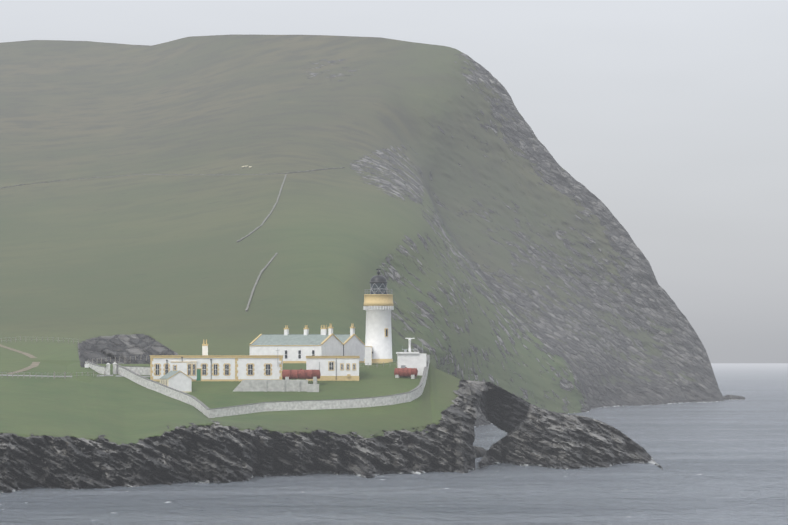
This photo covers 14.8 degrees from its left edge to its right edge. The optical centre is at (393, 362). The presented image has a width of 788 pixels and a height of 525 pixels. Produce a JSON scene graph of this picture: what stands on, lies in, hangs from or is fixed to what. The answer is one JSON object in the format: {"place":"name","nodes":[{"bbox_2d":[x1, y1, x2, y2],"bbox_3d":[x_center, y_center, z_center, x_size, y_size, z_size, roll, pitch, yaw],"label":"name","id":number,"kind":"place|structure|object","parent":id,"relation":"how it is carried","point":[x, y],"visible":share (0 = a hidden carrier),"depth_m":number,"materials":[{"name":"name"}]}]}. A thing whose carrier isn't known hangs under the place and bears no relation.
{"place":"outdoors","nodes":[
{"label":"outdoors","id":0,"kind":"place"},
{"bbox_2d":[0,375,112,376],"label":"access road","id":1,"kind":"structure","parent":0,"point":[50,376],"depth_m":588.61,"materials":[{"name":"grey asphalt"}]},
{"bbox_2d":[0,360,661,492],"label":"headland terrain","id":2,"kind":"structure","parent":0,"point":[114,430],"depth_m":549.90,"materials":[{"name":"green plant"}]},
{"bbox_2d":[0,372,23,377],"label":"road fence","id":3,"kind":"object","parent":2,"relation":"on","point":[12,374],"visible":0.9,"depth_m":582.55,"materials":[{"name":"grey wood"}]},
{"bbox_2d":[8,362,39,373],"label":"hill track","id":4,"kind":"structure","parent":2,"relation":"on","point":[34,364],"depth_m":601.38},
{"bbox_2d":[65,371,104,378],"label":"road fence","id":5,"kind":"object","parent":2,"relation":"on","point":[87,374],"visible":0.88,"depth_m":590.83,"materials":[{"name":"grey wood"}]},
{"bbox_2d":[85,361,105,373],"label":"approach wall","id":6,"kind":"structure","parent":2,"relation":"on","point":[97,368],"depth_m":600.69,"materials":[{"name":"white stone"}]},
{"bbox_2d":[106,362,116,374],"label":"gate pillars","id":7,"kind":"structure","parent":2,"relation":"on","point":[108,368],"depth_m":599.21,"materials":[{"name":"white stone"}]},
{"bbox_2d":[117,366,149,374],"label":"perimeter wall","id":8,"kind":"structure","parent":2,"relation":"on","point":[139,370],"depth_m":600.18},
{"bbox_2d":[117,364,209,417],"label":"perimeter wall","id":9,"kind":"structure","parent":2,"relation":"on","point":[198,404],"depth_m":581.17,"materials":[{"name":"grey stone"}]},
{"bbox_2d":[159,371,191,392],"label":"outhouse","id":10,"kind":"structure","parent":2,"relation":"on","point":[180,381],"depth_m":583.47,"materials":[{"name":"white paint"}]},
{"bbox_2d":[233,380,318,391],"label":"stone wall","id":11,"kind":"structure","parent":2,"relation":"on","point":[274,385],"depth_m":584.93,"materials":[{"name":"grey stone"}]},
{"bbox_2d":[282,369,320,383],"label":"storage tank","id":12,"kind":"object","parent":2,"relation":"on","point":[314,375],"visible":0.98,"depth_m":590.50,"materials":[{"name":"metal"}]},
{"bbox_2d":[249,323,364,362],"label":"keepers cottages","id":13,"kind":"structure","parent":2,"relation":"on","point":[295,348],"depth_m":618.99,"materials":[{"name":"white paint"}]},
{"bbox_2d":[209,385,421,417],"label":"perimeter wall","id":14,"kind":"structure","parent":2,"relation":"on","point":[413,394],"depth_m":568.83,"materials":[{"name":"grey stone"}]},
{"bbox_2d":[306,356,359,380],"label":"store block","id":15,"kind":"structure","parent":2,"relation":"on","point":[338,368],"depth_m":595.30,"materials":[{"name":"white paint"}]},
{"bbox_2d":[363,268,393,364],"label":"lighthouse tower","id":16,"kind":"structure","parent":2,"relation":"on","point":[378,306],"depth_m":612.98,"materials":[{"name":"white paint"}]},
{"bbox_2d":[394,367,417,378],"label":"storage tank","id":17,"kind":"object","parent":2,"relation":"on","point":[412,373],"visible":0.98,"depth_m":597.86,"materials":[{"name":"metal"}]},
{"bbox_2d":[396,338,425,374],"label":"fog signal house","id":18,"kind":"structure","parent":2,"relation":"on","point":[410,359],"depth_m":600.64,"materials":[{"name":"white paint"}]},
{"bbox_2d":[419,355,429,392],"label":"perimeter wall","id":19,"kind":"structure","parent":2,"relation":"on","point":[424,378],"depth_m":595.43,"materials":[{"name":"grey stone"}]},
{"bbox_2d":[0,35,724,426],"bbox_3d":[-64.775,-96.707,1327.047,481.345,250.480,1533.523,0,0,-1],"label":"hill terrain","id":20,"kind":"structure","parent":0,"point":[472,219],"depth_m":1344.46,"materials":[{"name":"green plant"}]},
{"bbox_2d":[0,344,36,357],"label":"hill track","id":21,"kind":"structure","parent":20,"relation":"on","point":[28,355],"depth_m":649.65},
{"bbox_2d":[1,336,78,343],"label":"field fence","id":22,"kind":"object","parent":20,"relation":"on","point":[36,339],"visible":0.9,"depth_m":670.76,"materials":[{"name":"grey wood"}]},
{"bbox_2d":[92,356,146,363],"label":"field fence","id":23,"kind":"object","parent":20,"relation":"on","point":[118,359],"visible":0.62,"depth_m":629.72,"materials":[{"name":"grey wood"}]},
{"bbox_2d":[1,167,344,187],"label":"stone wall","id":24,"kind":"structure","parent":20,"relation":"on","point":[183,174],"depth_m":1221.23,"materials":[{"name":"grey stone"}]},
{"bbox_2d":[150,340,283,380],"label":"building","id":25,"kind":"structure","parent":20,"relation":"on","point":[204,366],"depth_m":594.33,"materials":[{"name":"white paint"}]},
{"bbox_2d":[245,253,277,311],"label":"stone wall","id":26,"kind":"structure","parent":20,"relation":"on","point":[258,277],"depth_m":780.67,"materials":[{"name":"grey stone"}]},
{"bbox_2d":[237,174,286,242],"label":"stone wall","id":27,"kind":"structure","parent":20,"relation":"on","point":[265,219],"depth_m":974.76,"materials":[{"name":"grey stone"}]},
{"bbox_2d":[0,363,787,524],"bbox_3d":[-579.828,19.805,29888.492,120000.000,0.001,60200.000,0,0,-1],"label":"sea","id":28,"kind":"structure","parent":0,"point":[725,462],"depth_m":465.11,"materials":[{"name":"liquid"}]},
{"bbox_2d":[473,446,486,456],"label":"arch rock","id":29,"kind":"object","parent":28,"relation":"on","point":[480,452],"visible":0.21,"depth_m":631.88,"materials":[{"name":"grey stone"}]},
{"bbox_2d":[723,395,744,399],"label":"skerry","id":30,"kind":"structure","parent":28,"relation":"on","point":[730,397],"depth_m":1594.57,"materials":[{"name":"grey stone"}]},
{"bbox_2d":[0,0,787,362],"label":"sky","id":31,"kind":"structure","parent":0,"point":[673,114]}
]}

